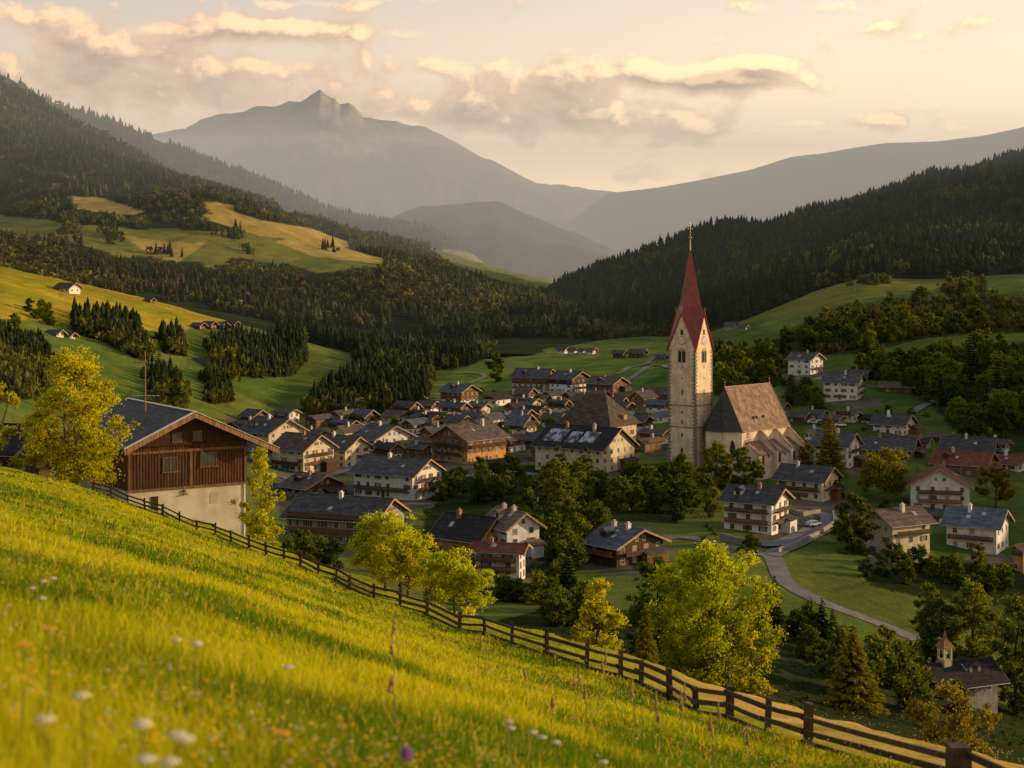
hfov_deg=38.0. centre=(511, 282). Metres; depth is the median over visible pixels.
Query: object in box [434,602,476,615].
shrub
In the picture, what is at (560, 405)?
house
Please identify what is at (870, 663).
broadleaf tree
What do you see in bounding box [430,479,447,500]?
broadleaf tree
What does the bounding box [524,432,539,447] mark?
house
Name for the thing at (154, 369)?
spruce tree
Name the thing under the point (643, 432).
house
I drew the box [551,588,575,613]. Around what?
broadleaf tree
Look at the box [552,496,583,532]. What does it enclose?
broadleaf tree
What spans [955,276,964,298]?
spruce tree
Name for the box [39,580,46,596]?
wild flower
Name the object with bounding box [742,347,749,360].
broadleaf tree
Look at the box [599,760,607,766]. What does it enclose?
wild flower
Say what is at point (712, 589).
broadleaf tree
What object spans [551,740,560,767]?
wild flower
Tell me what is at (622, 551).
window
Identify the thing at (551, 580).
broadleaf tree
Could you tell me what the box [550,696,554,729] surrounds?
seed stalk
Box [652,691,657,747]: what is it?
seed stalk
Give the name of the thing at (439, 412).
house
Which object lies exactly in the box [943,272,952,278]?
broadleaf tree
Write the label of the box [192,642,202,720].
wild flower
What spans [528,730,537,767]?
wild flower
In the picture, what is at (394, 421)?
broadleaf tree
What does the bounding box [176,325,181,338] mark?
spruce tree
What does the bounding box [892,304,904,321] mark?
broadleaf tree
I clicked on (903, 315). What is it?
broadleaf tree
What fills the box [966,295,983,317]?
broadleaf tree
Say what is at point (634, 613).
broadleaf tree
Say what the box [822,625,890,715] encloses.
spruce tree
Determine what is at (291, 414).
house
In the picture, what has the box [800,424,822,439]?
house
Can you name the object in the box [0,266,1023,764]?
valley ground
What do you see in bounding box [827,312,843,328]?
broadleaf tree
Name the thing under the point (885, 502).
broadleaf tree
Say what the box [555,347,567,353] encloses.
house
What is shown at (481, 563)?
window
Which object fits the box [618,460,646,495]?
broadleaf tree
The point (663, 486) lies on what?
broadleaf tree
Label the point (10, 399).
broadleaf tree
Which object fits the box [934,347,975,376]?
broadleaf tree
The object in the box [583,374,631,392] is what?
house
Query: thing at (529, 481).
broadleaf tree
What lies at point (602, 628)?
broadleaf tree
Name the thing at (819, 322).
broadleaf tree
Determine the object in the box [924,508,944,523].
house
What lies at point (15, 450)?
barn
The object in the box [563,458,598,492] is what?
broadleaf tree
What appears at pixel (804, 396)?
broadleaf tree
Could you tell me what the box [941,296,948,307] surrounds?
broadleaf tree
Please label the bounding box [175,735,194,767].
wild flower
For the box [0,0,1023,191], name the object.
sky
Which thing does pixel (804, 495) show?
window
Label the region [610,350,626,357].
house
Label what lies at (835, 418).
house
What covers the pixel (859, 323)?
broadleaf tree
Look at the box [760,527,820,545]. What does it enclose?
yard
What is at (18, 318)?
broadleaf tree
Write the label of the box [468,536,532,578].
house
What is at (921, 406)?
village path
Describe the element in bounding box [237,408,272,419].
house
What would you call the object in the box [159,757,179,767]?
wild flower
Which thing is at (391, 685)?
seed stalk
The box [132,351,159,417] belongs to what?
aerial mast
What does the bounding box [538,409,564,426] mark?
house
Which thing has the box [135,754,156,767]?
wild flower
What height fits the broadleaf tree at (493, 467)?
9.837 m
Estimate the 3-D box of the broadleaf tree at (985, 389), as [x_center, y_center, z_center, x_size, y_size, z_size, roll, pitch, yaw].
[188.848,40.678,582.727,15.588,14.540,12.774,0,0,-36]
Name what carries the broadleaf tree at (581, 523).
on the valley ground at (820, 566)
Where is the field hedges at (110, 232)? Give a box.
[3,210,339,263]
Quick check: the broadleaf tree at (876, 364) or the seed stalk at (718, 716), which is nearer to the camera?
the seed stalk at (718, 716)
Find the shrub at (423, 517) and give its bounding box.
[419,514,426,520]
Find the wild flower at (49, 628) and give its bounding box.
[42,626,55,723]
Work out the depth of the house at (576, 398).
655.91 m
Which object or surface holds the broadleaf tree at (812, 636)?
on the valley ground at (820, 566)
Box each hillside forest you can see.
[0,72,473,252]
[0,77,584,328]
[416,147,1023,339]
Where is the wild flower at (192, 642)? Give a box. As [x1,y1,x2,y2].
[191,640,200,715]
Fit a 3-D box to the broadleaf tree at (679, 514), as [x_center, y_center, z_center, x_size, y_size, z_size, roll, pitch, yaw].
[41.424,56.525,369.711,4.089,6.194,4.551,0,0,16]
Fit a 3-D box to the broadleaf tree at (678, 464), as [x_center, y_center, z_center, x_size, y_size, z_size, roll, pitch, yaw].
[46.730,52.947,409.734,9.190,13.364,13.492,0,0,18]
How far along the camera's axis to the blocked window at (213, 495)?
165.32 m
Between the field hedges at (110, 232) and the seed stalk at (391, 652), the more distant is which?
the field hedges at (110, 232)
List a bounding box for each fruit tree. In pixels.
[345,506,432,591]
[368,530,437,596]
[408,546,497,613]
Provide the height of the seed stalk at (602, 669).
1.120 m
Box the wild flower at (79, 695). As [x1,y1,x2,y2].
[71,692,89,767]
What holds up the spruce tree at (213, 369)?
on the valley ground at (820, 566)
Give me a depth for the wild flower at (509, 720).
10.50 m
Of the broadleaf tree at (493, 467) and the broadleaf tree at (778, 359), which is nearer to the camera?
the broadleaf tree at (493, 467)
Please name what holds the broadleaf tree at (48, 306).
on the valley ground at (820, 566)
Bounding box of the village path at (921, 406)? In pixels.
[912,398,934,411]
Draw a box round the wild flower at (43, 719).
[34,715,55,767]
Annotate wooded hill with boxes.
[390,201,618,279]
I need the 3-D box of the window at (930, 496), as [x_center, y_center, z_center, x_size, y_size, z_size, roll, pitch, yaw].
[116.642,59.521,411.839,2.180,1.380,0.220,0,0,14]
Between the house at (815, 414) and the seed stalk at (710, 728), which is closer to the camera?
the seed stalk at (710, 728)
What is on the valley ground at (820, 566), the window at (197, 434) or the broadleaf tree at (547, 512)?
the broadleaf tree at (547, 512)
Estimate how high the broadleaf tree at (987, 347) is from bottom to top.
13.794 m
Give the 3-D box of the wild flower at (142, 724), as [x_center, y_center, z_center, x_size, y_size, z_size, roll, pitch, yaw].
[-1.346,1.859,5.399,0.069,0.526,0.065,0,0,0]
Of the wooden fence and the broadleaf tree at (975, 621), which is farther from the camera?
the broadleaf tree at (975, 621)
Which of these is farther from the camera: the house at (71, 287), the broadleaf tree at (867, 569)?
the house at (71, 287)
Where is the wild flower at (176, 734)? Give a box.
[167,731,186,767]
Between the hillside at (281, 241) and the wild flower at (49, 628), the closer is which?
the wild flower at (49, 628)
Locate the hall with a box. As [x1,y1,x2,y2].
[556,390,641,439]
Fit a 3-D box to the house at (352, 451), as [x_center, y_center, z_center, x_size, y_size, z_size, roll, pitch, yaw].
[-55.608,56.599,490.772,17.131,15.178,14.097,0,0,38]
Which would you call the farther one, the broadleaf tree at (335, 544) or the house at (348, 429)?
the house at (348, 429)
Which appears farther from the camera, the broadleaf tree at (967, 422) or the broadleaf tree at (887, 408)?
the broadleaf tree at (887, 408)
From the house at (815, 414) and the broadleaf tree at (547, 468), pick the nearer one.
the broadleaf tree at (547, 468)
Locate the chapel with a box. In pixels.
[924,630,1009,712]
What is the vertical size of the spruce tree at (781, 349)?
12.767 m
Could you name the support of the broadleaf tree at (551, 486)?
on the valley ground at (820, 566)
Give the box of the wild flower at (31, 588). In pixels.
[28,587,36,620]
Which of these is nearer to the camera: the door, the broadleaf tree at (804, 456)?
the door
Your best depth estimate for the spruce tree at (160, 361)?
641.07 m
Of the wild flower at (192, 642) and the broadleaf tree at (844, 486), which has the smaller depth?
the wild flower at (192, 642)
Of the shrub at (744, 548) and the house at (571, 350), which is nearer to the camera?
the shrub at (744, 548)
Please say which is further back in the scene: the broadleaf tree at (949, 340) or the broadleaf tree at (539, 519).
the broadleaf tree at (949, 340)
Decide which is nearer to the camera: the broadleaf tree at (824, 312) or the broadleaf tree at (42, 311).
the broadleaf tree at (42, 311)
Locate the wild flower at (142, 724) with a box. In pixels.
[132,721,150,767]
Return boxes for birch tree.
[17,344,143,486]
[227,447,285,546]
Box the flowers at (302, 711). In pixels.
[0,487,1023,767]
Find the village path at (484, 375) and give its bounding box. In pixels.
[434,372,486,394]
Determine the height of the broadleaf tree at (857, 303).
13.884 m
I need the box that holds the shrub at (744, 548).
[736,546,750,551]
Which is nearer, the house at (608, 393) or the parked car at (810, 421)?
the parked car at (810, 421)
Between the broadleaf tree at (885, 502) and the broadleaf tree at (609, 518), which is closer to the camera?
the broadleaf tree at (609, 518)
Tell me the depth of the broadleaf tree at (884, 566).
326.31 m
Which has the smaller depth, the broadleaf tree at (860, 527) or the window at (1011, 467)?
the broadleaf tree at (860, 527)
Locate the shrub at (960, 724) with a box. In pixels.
[899,679,1002,757]
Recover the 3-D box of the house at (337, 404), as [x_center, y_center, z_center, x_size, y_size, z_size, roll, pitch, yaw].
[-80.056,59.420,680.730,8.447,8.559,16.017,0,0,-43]
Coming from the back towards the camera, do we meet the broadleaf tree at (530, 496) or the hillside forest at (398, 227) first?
the hillside forest at (398, 227)
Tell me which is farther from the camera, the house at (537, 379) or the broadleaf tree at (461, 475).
the house at (537, 379)
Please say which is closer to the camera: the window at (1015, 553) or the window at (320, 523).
the window at (320, 523)
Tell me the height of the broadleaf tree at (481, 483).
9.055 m
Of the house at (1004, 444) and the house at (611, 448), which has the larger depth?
the house at (1004, 444)
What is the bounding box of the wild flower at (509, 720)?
[504,719,512,767]
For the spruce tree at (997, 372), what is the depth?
565.93 m
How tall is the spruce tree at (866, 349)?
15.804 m
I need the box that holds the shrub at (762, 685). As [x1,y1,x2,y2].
[726,630,777,697]
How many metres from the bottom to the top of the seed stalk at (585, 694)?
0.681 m
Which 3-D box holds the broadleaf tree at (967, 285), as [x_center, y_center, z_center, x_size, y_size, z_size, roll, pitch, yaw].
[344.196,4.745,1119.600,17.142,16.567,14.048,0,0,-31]
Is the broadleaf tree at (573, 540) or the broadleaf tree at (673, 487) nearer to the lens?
the broadleaf tree at (573, 540)
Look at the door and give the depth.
161.53 m
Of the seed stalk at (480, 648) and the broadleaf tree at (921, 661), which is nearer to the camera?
the seed stalk at (480, 648)
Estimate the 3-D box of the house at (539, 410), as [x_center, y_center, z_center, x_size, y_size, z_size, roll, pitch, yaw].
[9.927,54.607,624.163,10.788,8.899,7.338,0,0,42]
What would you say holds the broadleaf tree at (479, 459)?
on the valley ground at (820, 566)
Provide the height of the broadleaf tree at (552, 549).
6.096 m
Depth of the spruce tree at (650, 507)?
381.09 m
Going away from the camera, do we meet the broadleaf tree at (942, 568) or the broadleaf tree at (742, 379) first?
the broadleaf tree at (942, 568)
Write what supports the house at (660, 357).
on the valley ground at (820, 566)
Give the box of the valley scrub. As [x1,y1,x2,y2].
[458,470,1023,748]
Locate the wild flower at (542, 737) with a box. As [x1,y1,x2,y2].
[537,735,546,767]
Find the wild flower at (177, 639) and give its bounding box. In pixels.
[172,638,182,700]
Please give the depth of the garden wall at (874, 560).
334.03 m
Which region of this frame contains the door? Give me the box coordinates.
[151,496,157,511]
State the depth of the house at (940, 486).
411.40 m
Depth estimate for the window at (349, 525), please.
328.61 m
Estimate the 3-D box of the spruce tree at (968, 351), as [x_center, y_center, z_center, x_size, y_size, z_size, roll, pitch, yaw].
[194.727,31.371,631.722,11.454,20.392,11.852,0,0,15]
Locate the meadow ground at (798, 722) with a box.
[0,466,1023,767]
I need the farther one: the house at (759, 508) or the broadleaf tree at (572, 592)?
the house at (759, 508)
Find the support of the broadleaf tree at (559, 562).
on the valley ground at (820, 566)
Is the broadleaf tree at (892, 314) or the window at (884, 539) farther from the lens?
the broadleaf tree at (892, 314)
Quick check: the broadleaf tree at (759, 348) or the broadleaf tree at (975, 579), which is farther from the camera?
the broadleaf tree at (759, 348)
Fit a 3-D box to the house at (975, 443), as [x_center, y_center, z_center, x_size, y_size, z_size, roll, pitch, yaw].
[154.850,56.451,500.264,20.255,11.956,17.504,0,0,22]
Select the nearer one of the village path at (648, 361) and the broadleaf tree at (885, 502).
the broadleaf tree at (885, 502)
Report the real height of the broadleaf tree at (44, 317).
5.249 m
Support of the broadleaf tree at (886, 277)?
on the hillside at (834, 295)
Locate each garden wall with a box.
[508,574,541,592]
[719,532,745,545]
[777,510,834,551]
[788,509,820,515]
[794,377,820,380]
[868,555,917,569]
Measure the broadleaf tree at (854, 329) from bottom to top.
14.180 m
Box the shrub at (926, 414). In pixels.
[921,411,930,416]
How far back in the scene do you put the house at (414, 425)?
574.87 m
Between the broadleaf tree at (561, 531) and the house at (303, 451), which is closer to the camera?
the broadleaf tree at (561, 531)
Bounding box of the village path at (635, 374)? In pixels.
[626,364,667,381]
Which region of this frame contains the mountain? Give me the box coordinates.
[152,90,614,230]
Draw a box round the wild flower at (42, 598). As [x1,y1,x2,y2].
[38,596,46,624]
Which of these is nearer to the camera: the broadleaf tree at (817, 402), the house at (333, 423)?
the broadleaf tree at (817, 402)
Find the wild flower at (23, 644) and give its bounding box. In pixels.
[15,642,31,745]
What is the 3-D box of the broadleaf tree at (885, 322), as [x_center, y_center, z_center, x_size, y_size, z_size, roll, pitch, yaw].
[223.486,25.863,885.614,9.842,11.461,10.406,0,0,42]
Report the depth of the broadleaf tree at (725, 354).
840.44 m
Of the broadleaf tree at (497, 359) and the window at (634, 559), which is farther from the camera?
the broadleaf tree at (497, 359)
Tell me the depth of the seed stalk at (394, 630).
16.99 m
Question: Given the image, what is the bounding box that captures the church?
[666,222,806,479]
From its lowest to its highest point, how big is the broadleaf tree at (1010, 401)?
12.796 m
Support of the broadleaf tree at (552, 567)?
on the valley ground at (820, 566)
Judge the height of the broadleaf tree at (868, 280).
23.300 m
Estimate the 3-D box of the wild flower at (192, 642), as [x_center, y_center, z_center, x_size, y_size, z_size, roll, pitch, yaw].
[-1.998,2.518,9.399,0.069,0.507,0.065,0,0,0]
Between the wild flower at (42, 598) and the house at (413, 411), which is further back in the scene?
the house at (413, 411)
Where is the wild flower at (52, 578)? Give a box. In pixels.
[49,577,56,608]
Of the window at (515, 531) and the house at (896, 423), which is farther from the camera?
the house at (896, 423)
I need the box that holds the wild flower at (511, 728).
[506,726,515,767]
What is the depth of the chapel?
243.89 m
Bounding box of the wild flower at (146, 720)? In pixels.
[133,719,150,754]
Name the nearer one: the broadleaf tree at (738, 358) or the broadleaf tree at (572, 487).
the broadleaf tree at (572, 487)
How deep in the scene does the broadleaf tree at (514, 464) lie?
432.88 m
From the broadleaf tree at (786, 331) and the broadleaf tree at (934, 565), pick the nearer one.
the broadleaf tree at (934, 565)
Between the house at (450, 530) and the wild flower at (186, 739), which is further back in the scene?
the house at (450, 530)
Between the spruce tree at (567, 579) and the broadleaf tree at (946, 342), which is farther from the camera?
the broadleaf tree at (946, 342)
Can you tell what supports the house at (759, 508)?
on the valley ground at (820, 566)
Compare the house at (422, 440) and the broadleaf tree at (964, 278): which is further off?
the broadleaf tree at (964, 278)
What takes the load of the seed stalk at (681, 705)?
on the meadow ground at (798, 722)
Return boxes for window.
[162,456,178,472]
[171,432,182,442]
[192,430,202,440]
[199,451,217,467]
[210,491,217,503]
[289,519,297,525]
[303,520,311,525]
[318,521,326,526]
[333,536,341,541]
[334,522,338,527]
[347,523,355,528]
[365,490,371,494]
[480,561,490,567]
[513,528,517,534]
[529,527,533,532]
[619,547,626,553]
[619,558,626,564]
[632,556,636,562]
[642,544,649,548]
[728,513,735,517]
[744,504,751,508]
[759,526,766,531]
[779,481,785,485]
[801,493,807,497]
[869,545,875,551]
[882,537,888,542]
[920,535,926,540]
[929,495,936,498]
[952,527,956,532]
[966,542,974,548]
[1008,465,1014,469]
[1012,550,1018,556]
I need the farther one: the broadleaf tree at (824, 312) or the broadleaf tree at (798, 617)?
the broadleaf tree at (824, 312)
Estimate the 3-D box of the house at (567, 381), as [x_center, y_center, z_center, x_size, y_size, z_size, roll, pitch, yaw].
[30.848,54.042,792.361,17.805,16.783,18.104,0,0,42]
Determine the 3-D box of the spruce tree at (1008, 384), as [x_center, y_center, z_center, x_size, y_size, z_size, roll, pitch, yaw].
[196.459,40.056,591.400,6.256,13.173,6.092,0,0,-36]
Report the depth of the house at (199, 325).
956.58 m
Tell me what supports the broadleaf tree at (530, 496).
on the valley ground at (820, 566)
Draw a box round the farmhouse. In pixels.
[62,398,279,535]
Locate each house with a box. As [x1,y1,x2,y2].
[45,329,68,337]
[52,282,82,293]
[64,332,79,338]
[142,298,156,302]
[189,322,208,330]
[191,358,211,364]
[203,321,219,329]
[216,322,230,329]
[225,321,240,328]
[226,416,250,428]
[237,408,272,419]
[238,414,309,443]
[247,443,272,462]
[270,408,302,421]
[271,430,340,471]
[276,469,348,496]
[278,490,412,544]
[302,413,335,427]
[306,425,331,434]
[321,402,349,409]
[323,431,374,466]
[325,416,364,432]
[330,407,354,418]
[330,422,362,434]
[347,408,382,424]
[347,452,447,500]
[351,421,417,450]
[370,438,405,455]
[381,409,409,423]
[390,400,423,410]
[399,417,431,434]
[402,440,430,457]
[406,406,429,418]
[410,411,440,424]
[410,434,431,452]
[417,422,448,436]
[418,400,438,410]
[426,418,510,464]
[427,409,450,416]
[427,508,498,557]
[435,399,472,414]
[437,381,481,403]
[440,411,475,424]
[461,411,485,421]
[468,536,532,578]
[469,400,492,413]
[473,411,508,426]
[480,392,512,405]
[485,502,546,558]
[501,399,531,414]
[504,411,539,434]
[506,431,529,452]
[509,366,554,394]
[509,406,537,416]
[510,394,543,405]
[513,387,538,397]
[521,402,549,416]
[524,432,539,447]
[527,447,534,459]
[530,421,640,471]
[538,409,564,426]
[541,390,563,400]
[545,396,572,412]
[547,369,590,391]
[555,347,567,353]
[559,389,582,401]
[567,347,576,353]
[570,391,585,406]
[576,348,585,352]
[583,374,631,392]
[584,347,598,353]
[584,519,671,567]
[585,387,611,395]
[609,394,629,401]
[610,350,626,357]
[615,401,637,414]
[626,349,648,357]
[627,388,659,406]
[633,415,655,430]
[635,433,665,451]
[636,425,667,443]
[643,399,667,412]
[646,410,667,423]
[648,386,667,399]
[653,354,667,359]
[717,482,798,534]
[724,322,738,330]
[737,325,749,330]
[770,460,846,501]
[780,402,791,413]
[784,350,826,375]
[786,411,810,423]
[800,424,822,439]
[803,406,830,419]
[809,428,866,469]
[818,411,848,426]
[819,370,866,401]
[835,407,862,422]
[847,366,874,378]
[857,413,873,423]
[859,432,926,460]
[861,502,937,557]
[868,410,921,435]
[878,381,915,392]
[906,461,974,508]
[918,434,933,450]
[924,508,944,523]
[927,431,956,441]
[928,446,1003,476]
[938,433,1004,453]
[940,502,1014,554]
[994,435,1013,450]
[995,451,1023,471]
[1005,543,1023,573]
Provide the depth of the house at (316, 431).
558.69 m
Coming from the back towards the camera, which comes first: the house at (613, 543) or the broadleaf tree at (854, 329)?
the broadleaf tree at (854, 329)
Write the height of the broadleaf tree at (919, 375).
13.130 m
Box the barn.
[0,423,69,478]
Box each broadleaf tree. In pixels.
[0,381,26,469]
[9,313,19,322]
[12,315,20,326]
[22,297,34,311]
[29,308,39,318]
[35,299,47,310]
[37,307,49,318]
[41,312,47,321]
[44,312,57,325]
[45,302,53,312]
[161,382,186,408]
[279,534,295,551]
[292,527,313,550]
[295,534,317,561]
[311,533,333,563]
[322,537,346,568]
[389,415,399,425]
[429,350,435,364]
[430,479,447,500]
[438,413,446,424]
[442,473,465,497]
[444,468,456,492]
[453,471,467,491]
[455,465,470,483]
[468,474,490,502]
[469,461,491,485]
[473,456,488,475]
[482,474,493,495]
[484,351,504,381]
[487,458,503,475]
[488,473,507,500]
[491,573,514,601]
[500,452,526,485]
[500,469,518,494]
[505,426,510,433]
[506,576,526,602]
[513,487,538,518]
[518,472,538,499]
[521,569,549,604]
[535,456,582,513]
[535,583,573,627]
[536,506,556,531]
[537,467,555,495]
[537,514,548,542]
[538,575,559,609]
[542,511,573,552]
[543,561,560,588]
[544,537,571,562]
[545,416,555,425]
[547,445,570,472]
[548,510,567,538]
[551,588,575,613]
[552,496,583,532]
[553,553,578,585]
[554,467,580,497]
[554,530,588,569]
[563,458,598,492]
[565,512,586,536]
[566,577,629,650]
[567,517,593,561]
[568,471,600,501]
[568,577,590,622]
[569,586,577,613]
[572,483,595,508]
[576,448,592,464]
[579,501,611,532]
[579,599,615,624]
[586,499,612,523]
[590,468,609,496]
[590,608,609,634]
[602,474,633,510]
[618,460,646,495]
[621,553,691,669]
[622,472,648,506]
[633,464,662,497]
[640,539,789,695]
[653,462,674,494]
[655,483,670,505]
[658,473,699,514]
[667,451,695,494]
[671,498,685,520]
[683,467,699,479]
[689,489,705,507]
[692,472,717,501]
[695,440,734,488]
[701,486,723,510]
[704,498,717,517]
[712,361,730,390]
[713,343,732,365]
[715,365,739,393]
[716,361,737,378]
[727,445,765,485]
[730,372,748,384]
[731,345,741,356]
[731,348,745,374]
[739,356,752,373]
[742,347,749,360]
[742,359,761,383]
[743,532,755,546]
[746,536,760,552]
[753,337,765,354]
[753,593,783,622]
[757,357,778,380]
[758,340,777,360]
[771,352,784,367]
[778,324,795,343]
[783,607,808,640]
[785,374,795,390]
[793,625,824,662]
[794,376,813,396]
[796,325,813,346]
[797,327,817,351]
[797,384,811,405]
[798,443,815,464]
[798,597,826,632]
[804,315,816,332]
[805,384,823,400]
[807,383,827,409]
[809,332,821,349]
[813,640,831,667]
[814,655,838,691]
[815,318,825,331]
[816,306,829,321]
[816,330,834,348]
[821,317,835,333]
[824,620,847,643]
[824,627,848,675]
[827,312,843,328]
[828,625,846,657]
[829,492,881,554]
[833,480,846,497]
[834,517,852,534]
[837,304,852,319]
[838,325,855,343]
[840,322,856,339]
[850,353,871,368]
[853,298,861,311]
[854,447,914,495]
[855,313,867,327]
[856,273,867,283]
[857,558,873,577]
[858,328,876,347]
[861,273,879,284]
[861,634,893,687]
[863,649,878,689]
[864,348,891,379]
[865,322,875,341]
[865,343,887,367]
[866,624,897,660]
[870,272,878,283]
[873,325,888,342]
[873,552,892,575]
[876,492,890,507]
[877,273,893,283]
[879,317,892,330]
[879,540,910,572]
[880,306,897,324]
[880,358,902,381]
[881,291,898,307]
[881,637,918,691]
[884,404,892,412]
[885,351,894,359]
[887,325,902,341]
[889,346,908,375]
[889,662,938,713]
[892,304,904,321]
[893,557,916,584]
[897,304,911,327]
[897,367,916,390]
[901,345,930,378]
[902,315,920,334]
[905,363,928,390]
[905,407,915,414]
[905,580,961,662]
[905,644,925,662]
[908,544,929,571]
[910,655,928,686]
[911,285,928,302]
[918,351,953,382]
[919,312,943,334]
[921,368,956,404]
[923,553,940,576]
[924,344,935,353]
[924,357,963,395]
[927,338,951,366]
[932,309,946,324]
[932,339,957,355]
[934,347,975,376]
[938,555,946,574]
[938,576,1001,660]
[940,337,954,352]
[940,379,967,406]
[940,553,964,585]
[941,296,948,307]
[941,555,963,577]
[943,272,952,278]
[943,276,956,290]
[944,678,972,714]
[945,396,967,421]
[947,310,970,331]
[948,358,969,385]
[954,340,976,360]
[954,402,989,435]
[957,276,967,289]
[958,278,979,296]
[963,270,973,279]
[965,329,997,358]
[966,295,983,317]
[968,542,987,572]
[969,573,981,587]
[971,563,986,583]
[973,369,1005,401]
[973,465,1016,507]
[974,339,995,366]
[975,398,1008,430]
[978,274,985,282]
[978,563,1000,592]
[979,311,988,323]
[979,350,1016,388]
[986,349,1005,371]
[987,388,1006,420]
[988,592,1023,716]
[991,388,1022,430]
[994,331,1009,354]
[995,563,1013,582]
[996,568,1014,591]
[1002,391,1020,415]
[1007,357,1023,392]
[1008,346,1023,385]
[1008,391,1023,424]
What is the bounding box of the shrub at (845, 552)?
[836,548,848,553]
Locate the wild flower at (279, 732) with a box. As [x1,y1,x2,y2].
[271,729,290,767]
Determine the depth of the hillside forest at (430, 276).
2044.39 m
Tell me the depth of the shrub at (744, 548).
329.86 m
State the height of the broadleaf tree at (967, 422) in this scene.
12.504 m
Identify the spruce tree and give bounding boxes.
[149,356,158,380]
[151,382,162,401]
[155,353,162,368]
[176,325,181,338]
[203,370,215,393]
[212,361,215,375]
[558,543,578,593]
[632,602,660,664]
[642,476,663,512]
[763,573,790,640]
[778,336,784,353]
[814,414,848,476]
[815,598,828,638]
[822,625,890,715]
[824,607,838,638]
[831,454,839,480]
[860,333,871,361]
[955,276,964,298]
[964,333,982,377]
[987,358,1004,400]
[1002,368,1011,391]
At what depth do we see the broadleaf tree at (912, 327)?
862.01 m
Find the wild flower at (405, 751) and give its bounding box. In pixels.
[400,747,412,767]
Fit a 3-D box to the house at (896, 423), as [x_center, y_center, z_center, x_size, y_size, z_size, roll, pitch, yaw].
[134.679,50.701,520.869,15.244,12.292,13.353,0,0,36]
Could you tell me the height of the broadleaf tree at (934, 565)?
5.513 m
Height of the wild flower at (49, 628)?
0.526 m
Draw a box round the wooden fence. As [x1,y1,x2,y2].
[91,480,1005,767]
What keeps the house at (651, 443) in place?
on the valley ground at (820, 566)
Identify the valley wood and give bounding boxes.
[0,296,498,414]
[712,272,1023,438]
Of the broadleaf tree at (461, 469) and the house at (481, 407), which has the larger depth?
the house at (481, 407)
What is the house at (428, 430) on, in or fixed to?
on the valley ground at (820, 566)
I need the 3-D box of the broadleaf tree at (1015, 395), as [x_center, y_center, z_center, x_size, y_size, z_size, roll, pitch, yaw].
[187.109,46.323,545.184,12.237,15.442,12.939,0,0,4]
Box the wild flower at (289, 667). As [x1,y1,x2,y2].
[284,665,294,738]
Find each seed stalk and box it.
[387,674,395,726]
[389,639,394,676]
[391,615,399,676]
[478,636,482,677]
[484,630,489,672]
[523,668,526,697]
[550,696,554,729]
[573,674,575,701]
[577,664,580,700]
[583,684,586,727]
[598,654,604,707]
[602,645,606,710]
[631,680,634,731]
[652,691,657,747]
[656,707,660,750]
[679,688,683,753]
[682,682,687,750]
[708,714,713,767]
[715,701,720,762]
[745,727,750,767]
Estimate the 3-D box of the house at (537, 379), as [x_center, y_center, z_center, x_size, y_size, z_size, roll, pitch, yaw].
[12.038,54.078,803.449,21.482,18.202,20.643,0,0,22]
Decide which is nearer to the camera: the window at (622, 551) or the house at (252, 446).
the window at (622, 551)
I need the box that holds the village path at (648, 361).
[614,353,667,373]
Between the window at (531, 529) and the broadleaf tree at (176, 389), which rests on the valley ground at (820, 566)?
the broadleaf tree at (176, 389)
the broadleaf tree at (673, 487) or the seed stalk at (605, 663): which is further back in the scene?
the broadleaf tree at (673, 487)
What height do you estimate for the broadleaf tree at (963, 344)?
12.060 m
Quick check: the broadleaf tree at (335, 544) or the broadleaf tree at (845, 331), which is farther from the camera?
the broadleaf tree at (845, 331)
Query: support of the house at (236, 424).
on the valley ground at (820, 566)
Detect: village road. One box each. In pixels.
[279,466,352,478]
[466,471,537,476]
[663,535,751,552]
[751,551,919,639]
[763,509,838,555]
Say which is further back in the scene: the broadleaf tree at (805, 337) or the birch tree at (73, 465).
the broadleaf tree at (805, 337)
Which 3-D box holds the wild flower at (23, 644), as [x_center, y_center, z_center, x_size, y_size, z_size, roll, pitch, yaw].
[-2.237,1.903,6.800,0.090,0.506,0.090,0,0,0]
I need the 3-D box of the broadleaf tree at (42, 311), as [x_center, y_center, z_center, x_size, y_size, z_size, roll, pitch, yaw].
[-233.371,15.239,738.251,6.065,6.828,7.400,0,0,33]
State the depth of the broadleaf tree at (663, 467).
408.77 m
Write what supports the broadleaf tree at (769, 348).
on the valley ground at (820, 566)
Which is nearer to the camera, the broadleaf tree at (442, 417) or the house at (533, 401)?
the broadleaf tree at (442, 417)
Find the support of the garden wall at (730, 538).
on the valley ground at (820, 566)
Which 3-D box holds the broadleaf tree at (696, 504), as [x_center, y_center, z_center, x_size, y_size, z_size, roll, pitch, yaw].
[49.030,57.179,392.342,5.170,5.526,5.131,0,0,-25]
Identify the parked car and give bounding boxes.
[805,520,820,526]
[807,419,816,423]
[833,422,846,426]
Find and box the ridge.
[566,127,1023,253]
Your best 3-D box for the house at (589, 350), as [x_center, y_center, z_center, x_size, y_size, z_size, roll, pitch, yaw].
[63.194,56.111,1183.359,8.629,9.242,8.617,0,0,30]
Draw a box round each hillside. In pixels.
[0,81,556,338]
[432,172,1023,354]
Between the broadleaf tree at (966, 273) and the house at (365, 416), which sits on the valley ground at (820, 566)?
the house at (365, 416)

